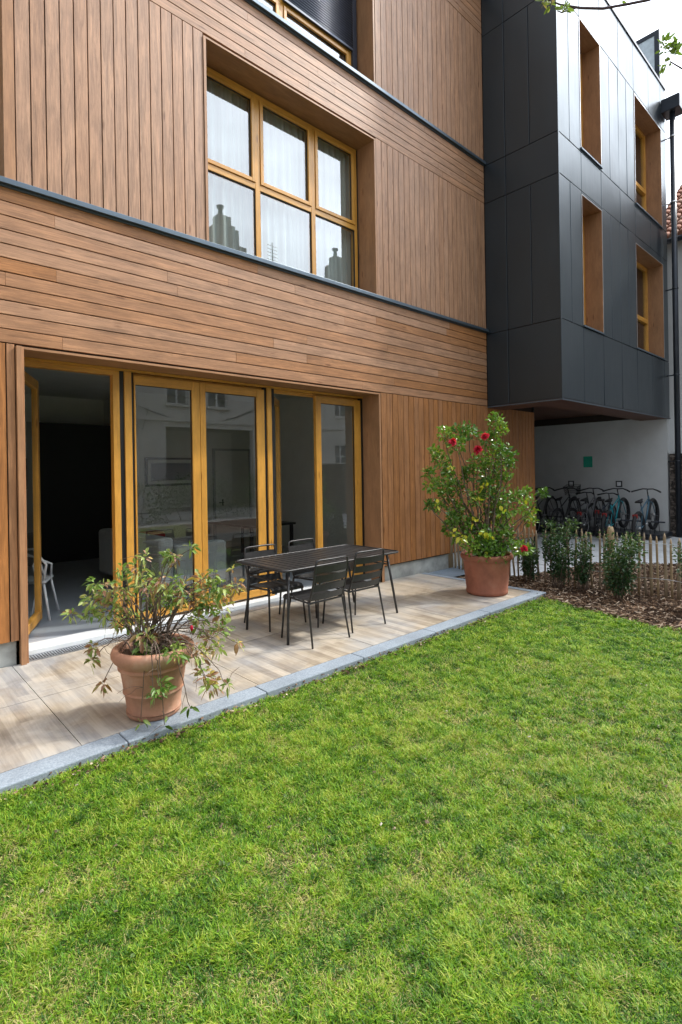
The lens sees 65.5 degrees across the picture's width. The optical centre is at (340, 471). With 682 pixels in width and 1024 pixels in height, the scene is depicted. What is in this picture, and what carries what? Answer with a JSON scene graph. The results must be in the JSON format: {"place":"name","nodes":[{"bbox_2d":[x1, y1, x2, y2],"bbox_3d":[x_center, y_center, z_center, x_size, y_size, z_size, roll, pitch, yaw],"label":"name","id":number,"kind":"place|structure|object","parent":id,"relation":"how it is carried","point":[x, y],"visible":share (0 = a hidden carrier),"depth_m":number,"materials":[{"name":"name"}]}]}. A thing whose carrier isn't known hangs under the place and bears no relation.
{"place":"outdoors","nodes":[
{"label":"outdoors","id":0,"kind":"place"},
{"bbox_2d":[139,530,164,536],"bbox_3d":[-3.141,1.071,8.779,0.350,0.160,0.350,-1,0,-43],"label":"cushion","id":1,"kind":"object","parent":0,"point":[157,532],"visible":0.39,"depth_m":8.71,"materials":[{"name":"brown fabric"}]},
{"bbox_2d":[0,574,528,772],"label":"patio","id":2,"kind":"structure","parent":0,"point":[52,706],"depth_m":4.79,"materials":[{"name":"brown wood"}]},
{"bbox_2d":[60,540,246,736],"bbox_3d":[-1.306,1.122,3.696,1.293,1.195,0.783,-1,0,-7],"label":"potted shrub","id":3,"kind":"object","parent":2,"relation":"on","point":[151,663],"visible":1,"depth_m":3.69,"materials":[{"name":"green plant"}]},
{"bbox_2d":[244,544,305,631],"bbox_3d":[-0.767,1.286,6.008,0.509,0.852,0.562,-1,0,-43],"label":"garden chair","id":4,"kind":"object","parent":2,"relation":"on","point":[275,587],"visible":0.61,"depth_m":6.04,"materials":[{"name":"black metal"}]},
{"bbox_2d":[281,555,349,648],"bbox_3d":[-0.254,1.278,5.413,0.509,0.852,0.562,-1,0,-43],"label":"garden chair","id":5,"kind":"object","parent":2,"relation":"on","point":[318,593],"visible":0.99,"depth_m":5.26,"materials":[{"name":"black metal"}]},
{"bbox_2d":[288,538,345,617],"bbox_3d":[-0.312,1.279,6.501,0.562,0.852,0.509,-1,0,44],"label":"garden chair","id":6,"kind":"object","parent":2,"relation":"on","point":[307,576],"visible":0.34,"depth_m":6.54,"materials":[{"name":"black metal"}]},
{"bbox_2d":[236,544,398,644],"bbox_3d":[-0.228,1.335,6.083,1.754,0.741,0.934,-1,0,-43],"label":"garden table","id":7,"kind":"object","parent":2,"relation":"on","point":[287,563],"visible":0.9,"depth_m":5.86,"materials":[{"name":"black metal"}]},
{"bbox_2d":[322,548,385,632],"bbox_3d":[0.151,1.271,5.886,0.509,0.852,0.562,-1,0,-41],"label":"garden chair","id":8,"kind":"object","parent":2,"relation":"on","point":[355,582],"visible":0.91,"depth_m":5.71,"materials":[{"name":"black metal"}]},
{"bbox_2d":[420,411,550,596],"bbox_3d":[1.921,0.425,7.247,1.695,2.484,0.858,-1,0,-6],"label":"potted camellia","id":9,"kind":"object","parent":2,"relation":"on","point":[486,560],"visible":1,"depth_m":7.14,"materials":[{"name":"green plant"}]},
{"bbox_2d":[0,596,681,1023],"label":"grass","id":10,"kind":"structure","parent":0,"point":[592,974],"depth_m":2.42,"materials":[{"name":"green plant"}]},
{"bbox_2d":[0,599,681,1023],"bbox_3d":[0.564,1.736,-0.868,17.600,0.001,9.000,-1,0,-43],"label":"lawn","id":11,"kind":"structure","parent":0,"point":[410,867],"depth_m":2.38,"materials":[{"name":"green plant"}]},
{"bbox_2d":[1,597,542,798],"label":"kerb litter","id":12,"kind":"object","parent":11,"relation":"on","point":[177,735],"visible":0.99,"depth_m":3.81,"materials":[{"name":"plant"}]},
{"bbox_2d":[455,561,681,631],"bbox_3d":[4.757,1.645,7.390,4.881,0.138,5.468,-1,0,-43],"label":"bark mulch","id":13,"kind":"object","parent":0,"point":[587,598],"visible":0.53,"depth_m":7.04,"materials":[{"name":"brown wood"}]},
{"bbox_2d":[517,535,539,583],"bbox_3d":[2.831,1.339,8.033,0.356,0.738,0.519,-1,0,17],"label":"shrub","id":14,"kind":"object","parent":13,"relation":"on","point":[528,563],"visible":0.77,"depth_m":7.99,"materials":[{"name":"green plant"}]},
{"bbox_2d":[540,517,580,589],"bbox_3d":[3.156,1.175,7.596,0.574,1.054,0.545,-1,0,20],"label":"shrub","id":15,"kind":"object","parent":13,"relation":"on","point":[560,566],"visible":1,"depth_m":7.61,"materials":[{"name":"green plant"}]},
{"bbox_2d":[448,521,681,600],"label":"paling fence","id":16,"kind":"object","parent":13,"relation":"on","point":[611,530],"visible":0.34,"depth_m":7.33,"materials":[{"name":"wood"}]},
{"bbox_2d":[568,532,597,591],"bbox_3d":[3.378,1.277,7.397,0.391,0.842,0.408,-1,0,26],"label":"shrub","id":17,"kind":"object","parent":13,"relation":"on","point":[581,574],"visible":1,"depth_m":7.37,"materials":[{"name":"green plant"}]},
{"bbox_2d":[535,0,681,74],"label":"budding tree","id":18,"kind":"object","parent":13,"relation":"on","point":[674,46],"visible":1,"depth_m":3.67,"materials":[{"name":"green plant"}]},
{"bbox_2d":[597,528,647,601],"bbox_3d":[3.608,1.220,6.860,0.641,0.948,0.647,-1,0,-43],"label":"shrub","id":19,"kind":"object","parent":13,"relation":"on","point":[622,570],"visible":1,"depth_m":6.77,"materials":[{"name":"green plant"}]},
{"bbox_2d":[671,542,681,577],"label":"shrub","id":20,"kind":"object","parent":13,"relation":"on","point":[678,556],"visible":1,"depth_m":6.35,"materials":[{"name":"green plant"}]},
{"bbox_2d":[510,530,681,575],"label":"path","id":21,"kind":"structure","parent":0,"point":[674,540],"depth_m":11.06,"materials":[{"name":"grey concrete"}]},
{"bbox_2d":[430,565,464,576],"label":"stone slab","id":22,"kind":"structure","parent":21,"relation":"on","point":[452,572],"depth_m":8.86,"materials":[{"name":"stone"}]},
{"bbox_2d":[535,487,557,533],"bbox_3d":[5.416,1.030,14.258,1.788,1.060,0.648,-20,13,-41],"label":"bicycle","id":23,"kind":"object","parent":21,"relation":"on","point":[542,515],"visible":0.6,"depth_m":14.37,"materials":[{"name":"black metal"}]},
{"bbox_2d":[550,484,580,533],"bbox_3d":[5.847,1.024,13.799,1.792,1.064,0.648,-20,13,-41],"label":"bicycle","id":24,"kind":"object","parent":21,"relation":"on","point":[561,510],"visible":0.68,"depth_m":13.91,"materials":[{"name":"black metal"}]},
{"bbox_2d":[564,492,599,536],"bbox_3d":[6.202,1.091,13.634,1.788,1.060,0.511,-6,3,-38],"label":"bicycle","id":25,"kind":"object","parent":21,"relation":"on","point":[569,510],"visible":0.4,"depth_m":13.50,"materials":[{"name":"black metal"}]},
{"bbox_2d":[576,488,605,537],"bbox_3d":[6.282,1.016,13.329,1.788,1.060,0.648,-20,13,-41],"label":"bicycle","id":26,"kind":"object","parent":21,"relation":"on","point":[588,517],"visible":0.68,"depth_m":13.22,"materials":[{"name":"black metal"}]},
{"bbox_2d":[534,419,670,530],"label":"passage wall","id":27,"kind":"structure","parent":21,"relation":"on","point":[631,454],"depth_m":14.13,"materials":[{"name":"white paint"}]},
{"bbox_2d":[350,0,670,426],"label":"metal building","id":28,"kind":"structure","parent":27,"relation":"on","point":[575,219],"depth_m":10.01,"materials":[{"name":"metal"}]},
{"bbox_2d":[578,17,602,168],"bbox_3d":[4.598,-7.131,10.196,0.980,2.430,0.450,-1,0,-43],"label":"window","id":29,"kind":"structure","parent":28,"relation":"in","point":[589,48],"depth_m":10.45,"materials":[{"name":"brown wood"}]},
{"bbox_2d":[581,194,604,334],"bbox_3d":[4.644,-3.876,10.189,0.960,2.440,0.450,-1,0,-43],"label":"window","id":30,"kind":"structure","parent":28,"relation":"in","point":[592,234],"depth_m":10.45,"materials":[{"name":"brown wood"}]},
{"bbox_2d":[633,94,663,228],"bbox_3d":[7.013,-7.115,12.446,1.860,2.440,0.450,-1,0,-43],"label":"window","id":31,"kind":"structure","parent":28,"relation":"in","point":[649,133],"depth_m":12.98,"materials":[{"name":"brown wood"}]},
{"bbox_2d":[636,243,665,360],"bbox_3d":[7.051,-3.865,12.432,1.900,2.340,0.450,-1,0,-43],"label":"window","id":32,"kind":"structure","parent":28,"relation":"in","point":[652,269],"depth_m":13.01,"materials":[{"name":"brown wood"}]},
{"bbox_2d":[661,92,681,537],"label":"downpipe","id":33,"kind":"object","parent":28,"relation":"attached to","point":[671,108],"visible":1,"depth_m":12.85,"materials":[{"name":"metal"}]},
{"bbox_2d":[583,456,592,466],"bbox_3d":[6.764,-0.260,14.508,0.014,0.300,0.240,-1,0,-43],"label":"green notice","id":34,"kind":"object","parent":27,"relation":"attached to","point":[587,461],"visible":1,"depth_m":14.51,"materials":[{"name":"green plastic"}]},
{"bbox_2d":[616,481,621,486],"bbox_3d":[7.311,0.331,13.930,0.013,0.160,0.160,-1,0,-43],"label":"wall plate","id":35,"kind":"object","parent":27,"relation":"attached to","point":[618,483],"depth_m":13.93,"materials":[{"name":"white plastic"}]},
{"bbox_2d":[536,511,672,538],"bbox_3d":[6.287,1.345,14.143,0.950,0.505,4.250,-1,0,-43],"label":"bicycle rack","id":36,"kind":"object","parent":21,"relation":"on","point":[654,533],"visible":0.44,"depth_m":13.26,"materials":[{"name":"metal"}]},
{"bbox_2d":[594,493,617,538],"bbox_3d":[6.631,1.092,13.262,0.511,1.060,1.788,-1,3,43],"label":"bicycle","id":37,"kind":"object","parent":21,"relation":"on","point":[598,511],"visible":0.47,"depth_m":13.07,"materials":[{"name":"black metal"}]},
{"bbox_2d":[601,488,629,537],"bbox_3d":[6.663,1.017,12.864,1.807,1.079,0.648,-20,13,-41],"label":"bicycle","id":38,"kind":"object","parent":21,"relation":"on","point":[618,513],"visible":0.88,"depth_m":12.92,"materials":[{"name":"teal metal"}]},
{"bbox_2d":[631,488,660,543],"bbox_3d":[7.112,1.009,12.381,1.807,1.079,0.648,-20,13,-41],"label":"bicycle","id":39,"kind":"object","parent":21,"relation":"on","point":[647,518],"visible":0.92,"depth_m":12.34,"materials":[{"name":"silver metal"}]},
{"bbox_2d":[609,0,681,207],"label":"sky","id":40,"kind":"structure","parent":0,"point":[641,19],"materials":[{"name":"white"}]},
{"label":"ground","id":41,"kind":"structure","parent":0,"visible":0},
{"bbox_2d":[0,0,535,667],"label":"apartment building","id":42,"kind":"structure","parent":41,"relation":"on","point":[142,316],"depth_m":7.19,"materials":[{"name":"brown wood"}]},
{"bbox_2d":[27,548,59,620],"bbox_3d":[-3.696,1.306,6.256,0.568,0.855,0.548,-1,0,-18],"label":"white chair","id":43,"kind":"object","parent":42,"relation":"on","point":[45,578],"visible":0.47,"depth_m":6.13,"materials":[{"name":"plastic"}]},
{"bbox_2d":[24,360,122,633],"bbox_3d":[-3.067,0.310,5.759,0.985,2.780,0.935,-1,0,-43],"label":"patio door","id":44,"kind":"structure","parent":42,"relation":"in","point":[29,381],"depth_m":5.75,"materials":[{"name":"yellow wood"}]},
{"bbox_2d":[99,528,225,589],"bbox_3d":[-2.827,1.276,8.263,2.140,0.720,1.060,-1,0,44],"label":"sofa","id":45,"kind":"object","parent":42,"relation":"in","point":[156,544],"visible":0.46,"depth_m":7.50,"materials":[{"name":"grey fabric"}]},
{"bbox_2d":[144,458,190,485],"bbox_3d":[-3.533,0.008,11.022,1.100,0.580,0.053,-1,0,-43],"label":"picture","id":46,"kind":"object","parent":42,"relation":"attached to","point":[167,471],"visible":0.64,"depth_m":10.95,"materials":[{"name":"paint"}]},
{"bbox_2d":[123,371,266,625],"bbox_3d":[-1.701,0.288,6.445,1.848,2.780,0.105,-1,0,-43],"label":"patio door","id":47,"kind":"structure","parent":42,"relation":"in","point":[197,389],"depth_m":6.37,"materials":[{"name":"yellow wood"}]},
{"bbox_2d":[212,448,251,547],"bbox_3d":[-2.440,0.600,11.993,0.970,2.220,0.109,-1,0,-43],"label":"interior door","id":48,"kind":"structure","parent":42,"relation":"in","point":[231,468],"depth_m":11.98,"materials":[{"name":"paint"}]},
{"bbox_2d":[208,517,295,567],"bbox_3d":[-1.813,1.332,10.182,1.000,0.735,1.800,-1,0,-43],"label":"dining table","id":49,"kind":"object","parent":42,"relation":"on","point":[242,523],"visible":0.67,"depth_m":9.86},
{"bbox_2d":[206,78,350,285],"bbox_3d":[-0.870,-3.866,7.451,2.740,2.320,0.086,-1,0,-43],"label":"curtain","id":50,"kind":"object","parent":42,"relation":"hanging from","point":[284,234],"depth_m":7.42,"materials":[{"name":"white fabric"}]},
{"bbox_2d":[206,66,357,287],"bbox_3d":[-0.786,-3.830,7.358,2.775,2.345,0.108,-1,0,-43],"label":"window","id":51,"kind":"structure","parent":42,"relation":"in","point":[254,183],"depth_m":7.36,"materials":[{"name":"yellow wood"}]},
{"bbox_2d":[258,0,308,35],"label":"window blind","id":52,"kind":"object","parent":42,"relation":"hanging from","point":[289,20],"depth_m":7.66,"materials":[{"name":"white plastic"}]},
{"bbox_2d":[266,0,356,69],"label":"window","id":53,"kind":"structure","parent":42,"relation":"in","point":[333,22],"depth_m":7.87,"materials":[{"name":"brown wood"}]},
{"bbox_2d":[266,388,362,595],"bbox_3d":[-0.550,0.269,7.932,1.795,2.780,0.711,-1,0,-43],"label":"patio door","id":54,"kind":"structure","parent":42,"relation":"in","point":[318,400],"depth_m":7.73,"materials":[{"name":"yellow wood"}]},
{"bbox_2d":[0,573,545,793],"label":"kerb","id":55,"kind":"structure","parent":41,"relation":"on","point":[30,773],"depth_m":3.90,"materials":[{"name":"grey stone"}]},
{"bbox_2d":[666,185,681,451],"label":"neighbour house","id":56,"kind":"structure","parent":41,"relation":"on","point":[670,309],"depth_m":13.66,"materials":[{"name":"paint"}]},
{"bbox_2d":[669,451,681,536],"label":"rubble wall","id":57,"kind":"structure","parent":41,"relation":"on","point":[672,496],"depth_m":13.04,"materials":[{"name":"stone"}]}
]}

